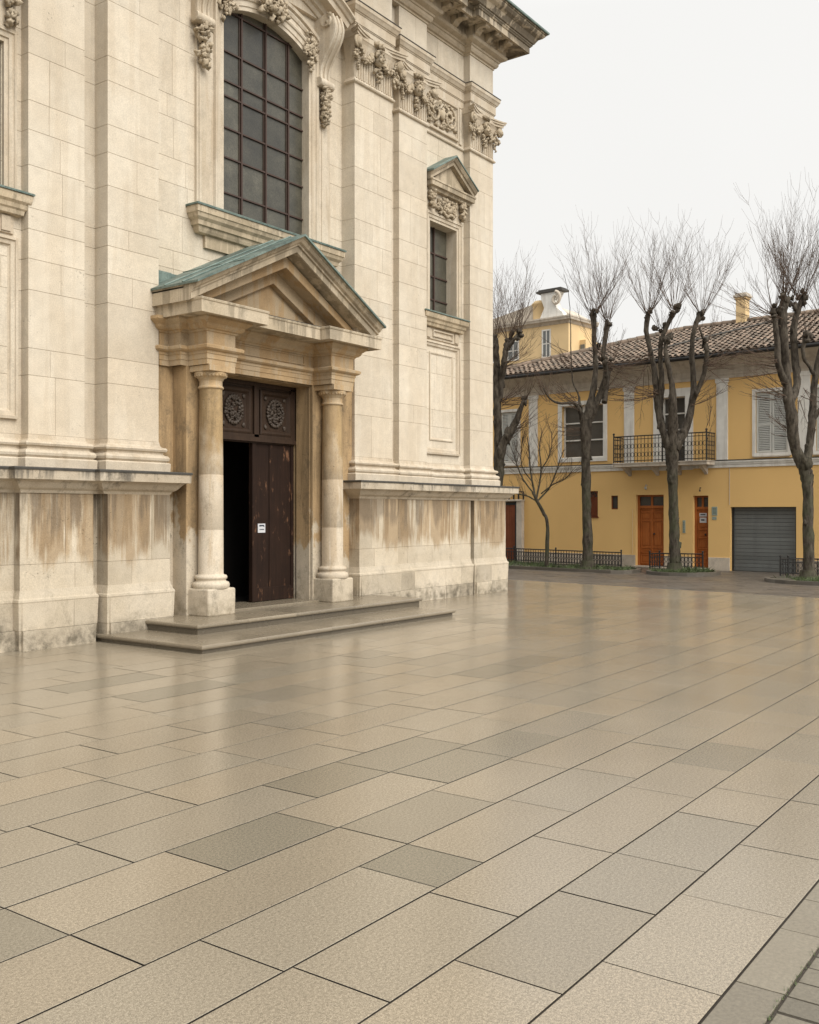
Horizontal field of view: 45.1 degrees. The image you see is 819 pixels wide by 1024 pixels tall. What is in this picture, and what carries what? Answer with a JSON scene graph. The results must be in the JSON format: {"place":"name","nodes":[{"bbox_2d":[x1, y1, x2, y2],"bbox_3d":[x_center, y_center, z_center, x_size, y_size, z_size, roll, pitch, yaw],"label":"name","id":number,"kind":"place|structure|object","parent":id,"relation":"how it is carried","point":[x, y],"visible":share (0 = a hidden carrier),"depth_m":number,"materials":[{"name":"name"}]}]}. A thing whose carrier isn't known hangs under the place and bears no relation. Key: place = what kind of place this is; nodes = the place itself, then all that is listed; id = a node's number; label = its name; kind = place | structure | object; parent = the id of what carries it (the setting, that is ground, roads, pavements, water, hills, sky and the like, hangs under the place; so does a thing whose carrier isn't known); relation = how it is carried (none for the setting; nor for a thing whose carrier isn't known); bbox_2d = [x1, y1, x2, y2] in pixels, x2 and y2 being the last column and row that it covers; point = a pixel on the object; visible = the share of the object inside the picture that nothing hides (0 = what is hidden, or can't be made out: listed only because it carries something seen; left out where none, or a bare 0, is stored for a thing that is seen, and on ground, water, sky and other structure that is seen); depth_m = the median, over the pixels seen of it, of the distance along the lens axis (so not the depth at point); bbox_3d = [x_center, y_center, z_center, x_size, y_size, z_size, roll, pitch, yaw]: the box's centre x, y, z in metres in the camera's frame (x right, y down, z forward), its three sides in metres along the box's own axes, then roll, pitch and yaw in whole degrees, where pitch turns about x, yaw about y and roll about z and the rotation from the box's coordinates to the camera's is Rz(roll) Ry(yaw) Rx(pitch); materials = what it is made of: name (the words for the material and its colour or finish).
{"place":"outdoors","nodes":[
{"label":"outdoors","id":0,"kind":"place"},
{"bbox_2d":[0,580,818,1023],"bbox_3d":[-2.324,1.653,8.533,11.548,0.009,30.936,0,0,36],"label":"plaza paving","id":1,"kind":"structure","parent":0,"point":[560,942],"depth_m":5.38,"materials":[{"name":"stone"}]},
{"bbox_2d":[0,0,549,653],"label":"church","id":2,"kind":"structure","parent":1,"relation":"on","point":[246,322],"depth_m":14.76,"materials":[{"name":"stone"}]},
{"bbox_2d":[0,0,35,217],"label":"side window","id":3,"kind":"structure","parent":2,"relation":"in","point":[14,202],"depth_m":11.89,"materials":[{"name":"stone"}]},
{"bbox_2d":[222,378,295,601],"bbox_3d":[-2.444,-0.305,15.080,0.136,3.370,1.975,0,0,36],"label":"church door","id":4,"kind":"structure","parent":2,"relation":"in","point":[260,415],"depth_m":15.40,"materials":[{"name":"brown wood"}]},
{"bbox_2d":[185,0,355,267],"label":"arched window","id":5,"kind":"structure","parent":2,"relation":"in","point":[295,60],"depth_m":15.55,"materials":[{"name":"stone"}]},
{"bbox_2d":[425,155,478,334],"bbox_3d":[0.629,-5.313,19.600,0.690,3.446,1.738,0,0,36],"label":"side window","id":6,"kind":"structure","parent":2,"relation":"in","point":[451,189],"depth_m":19.69,"materials":[{"name":"stone"}]},
{"bbox_2d":[508,559,818,1021],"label":"pavement","id":7,"kind":"structure","parent":1,"relation":"on","point":[682,570],"depth_m":26.65,"materials":[{"name":"grey stone"}]},
{"bbox_2d":[493,287,598,365],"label":"corner house","id":8,"kind":"structure","parent":0,"point":[550,316],"depth_m":42.31,"materials":[{"name":"paint"}]},
{"bbox_2d":[507,341,518,360],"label":"window","id":9,"kind":"structure","parent":8,"relation":"in","point":[515,344],"depth_m":43.31,"materials":[{"name":"white paint"}]},
{"bbox_2d":[542,329,550,357],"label":"window","id":10,"kind":"structure","parent":8,"relation":"in","point":[546,333],"depth_m":42.23,"materials":[{"name":"white paint"}]},
{"bbox_2d":[493,0,818,342],"label":"sky","id":11,"kind":"structure","parent":0,"point":[636,106],"materials":[{"name":"white"}]},
{"bbox_2d":[508,567,818,597],"bbox_3d":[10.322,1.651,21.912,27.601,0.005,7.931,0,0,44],"label":"street paving","id":12,"kind":"structure","parent":0,"point":[724,581],"depth_m":23.44,"materials":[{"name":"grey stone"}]},
{"bbox_2d":[493,241,562,485],"bbox_3d":[2.726,-3.059,28.678,2.586,9.459,2.616,0,0,-36],"label":"pollarded tree","id":13,"kind":"object","parent":12,"relation":"on","point":[501,442],"visible":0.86,"depth_m":28.44,"materials":[{"name":"brown plant"}]},
{"bbox_2d":[508,562,641,573],"bbox_3d":[2.830,1.613,30.087,9.356,0.095,2.369,0,0,39],"label":"planting bed","id":14,"kind":"object","parent":12,"relation":"on","point":[635,570],"visible":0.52,"depth_m":27.41,"materials":[{"name":"stone"}]},
{"bbox_2d":[503,413,580,566],"bbox_3d":[3.780,-0.672,28.574,2.828,4.790,1.267,0,0,2],"label":"young tree","id":15,"kind":"object","parent":14,"relation":"on","point":[535,496],"visible":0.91,"depth_m":28.60,"materials":[{"name":"brown plant"}]},
{"bbox_2d":[506,546,621,566],"bbox_3d":[3.816,1.356,30.370,0.297,0.588,6.616,0,0,-43],"label":"iron railing","id":16,"kind":"object","parent":14,"relation":"on","point":[540,556],"visible":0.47,"depth_m":29.56,"materials":[{"name":"black metal"}]},
{"bbox_2d":[526,212,651,568],"bbox_3d":[5.137,-3.525,27.468,3.756,10.497,2.862,0,0,-6],"label":"pollarded tree","id":17,"kind":"object","parent":14,"relation":"on","point":[587,416],"visible":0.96,"depth_m":27.69,"materials":[{"name":"brown plant"}]},
{"bbox_2d":[493,292,818,574],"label":"townhouse","id":18,"kind":"structure","parent":12,"relation":"on","point":[740,499],"depth_m":29.14,"materials":[{"name":"paint"}]},
{"bbox_2d":[501,409,520,465],"bbox_3d":[3.308,-2.450,32.612,0.870,1.880,0.110,0,0,40],"label":"window","id":19,"kind":"structure","parent":18,"relation":"in","point":[510,416],"depth_m":32.59,"materials":[{"name":"white paint"}]},
{"bbox_2d":[558,400,606,462],"bbox_3d":[5.440,-2.520,30.870,1.750,1.900,0.195,0,0,40],"label":"window","id":20,"kind":"structure","parent":18,"relation":"in","point":[571,416],"depth_m":31.06,"materials":[{"name":"white paint"}]},
{"bbox_2d":[591,491,598,517],"bbox_3d":[5.714,-0.244,30.604,0.380,0.847,0.130,0,0,40],"label":"window","id":21,"kind":"structure","parent":18,"relation":"in","point":[594,495],"depth_m":30.60,"materials":[{"name":"brown wood"}]},
{"bbox_2d":[612,496,617,508],"bbox_3d":[6.295,-0.290,30.144,0.230,0.420,0.050,0,0,40],"label":"window","id":22,"kind":"structure","parent":18,"relation":"in","point":[614,498],"depth_m":30.17,"materials":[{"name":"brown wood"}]},
{"bbox_2d":[638,495,663,565],"bbox_3d":[7.242,0.545,29.467,0.900,2.110,0.120,0,0,40],"label":"door","id":23,"kind":"structure","parent":18,"relation":"in","point":[650,507],"depth_m":29.51,"materials":[{"name":"brown wood"}]},
{"bbox_2d":[653,387,692,470],"bbox_3d":[7.748,-2.410,28.910,1.240,2.380,0.195,0,0,40],"label":"balcony door","id":24,"kind":"structure","parent":18,"relation":"in","point":[682,402],"depth_m":28.87,"materials":[{"name":"white paint"}]},
{"bbox_2d":[695,496,707,567],"bbox_3d":[8.453,0.565,28.436,0.460,2.070,0.120,0,0,40],"label":"door","id":25,"kind":"structure","parent":18,"relation":"in","point":[701,512],"depth_m":28.46,"materials":[{"name":"brown wood"}]},
{"bbox_2d":[752,387,790,456],"bbox_3d":[9.901,-2.450,27.003,1.060,1.880,0.110,0,0,40],"label":"window","id":26,"kind":"structure","parent":18,"relation":"in","point":[757,450],"depth_m":27.08,"materials":[{"name":"white paint"}]},
{"bbox_2d":[813,384,818,454],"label":"window","id":27,"kind":"structure","parent":18,"relation":"in","point":[815,452],"depth_m":26.21,"materials":[{"name":"white paint"}]},
{"bbox_2d":[649,550,703,569],"bbox_3d":[7.340,1.356,27.221,1.459,0.588,0.365,0,0,11],"label":"iron railing","id":28,"kind":"object","parent":12,"relation":"on","point":[684,562],"visible":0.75,"depth_m":27.18,"materials":[{"name":"black metal"}]},
{"bbox_2d":[646,569,720,575],"bbox_3d":[7.281,1.613,26.287,1.886,0.095,2.000,0,0,36],"label":"planting bed","id":29,"kind":"object","parent":12,"relation":"on","point":[713,573],"visible":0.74,"depth_m":25.54,"materials":[{"name":"stone"}]},
{"bbox_2d":[597,208,770,569],"bbox_3d":[7.258,-3.289,26.511,4.611,10.064,2.932,0,0,17],"label":"pollarded tree","id":30,"kind":"object","parent":29,"relation":"on","point":[672,439],"visible":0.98,"depth_m":26.50,"materials":[{"name":"brown plant"}]},
{"bbox_2d":[764,576,818,585],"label":"planting bed","id":31,"kind":"object","parent":12,"relation":"on","point":[779,579],"visible":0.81,"depth_m":22.69,"materials":[{"name":"stone"}]},
{"bbox_2d":[704,172,818,579],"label":"pollarded tree","id":32,"kind":"object","parent":31,"relation":"on","point":[803,461],"visible":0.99,"depth_m":23.08,"materials":[{"name":"brown plant"}]},
{"bbox_2d":[779,555,818,575],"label":"iron railing","id":33,"kind":"object","parent":12,"relation":"on","point":[788,562],"visible":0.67,"depth_m":24.26,"materials":[{"name":"black metal"}]},
{"bbox_2d":[701,882,818,1023],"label":"border paving","id":34,"kind":"structure","parent":0,"point":[755,992],"depth_m":3.54,"materials":[{"name":"grey stone"}]},
{"bbox_2d":[770,954,818,1023],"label":"sett paving","id":35,"kind":"structure","parent":0,"point":[799,1009],"depth_m":3.33,"materials":[{"name":"grey stone"}]}
]}

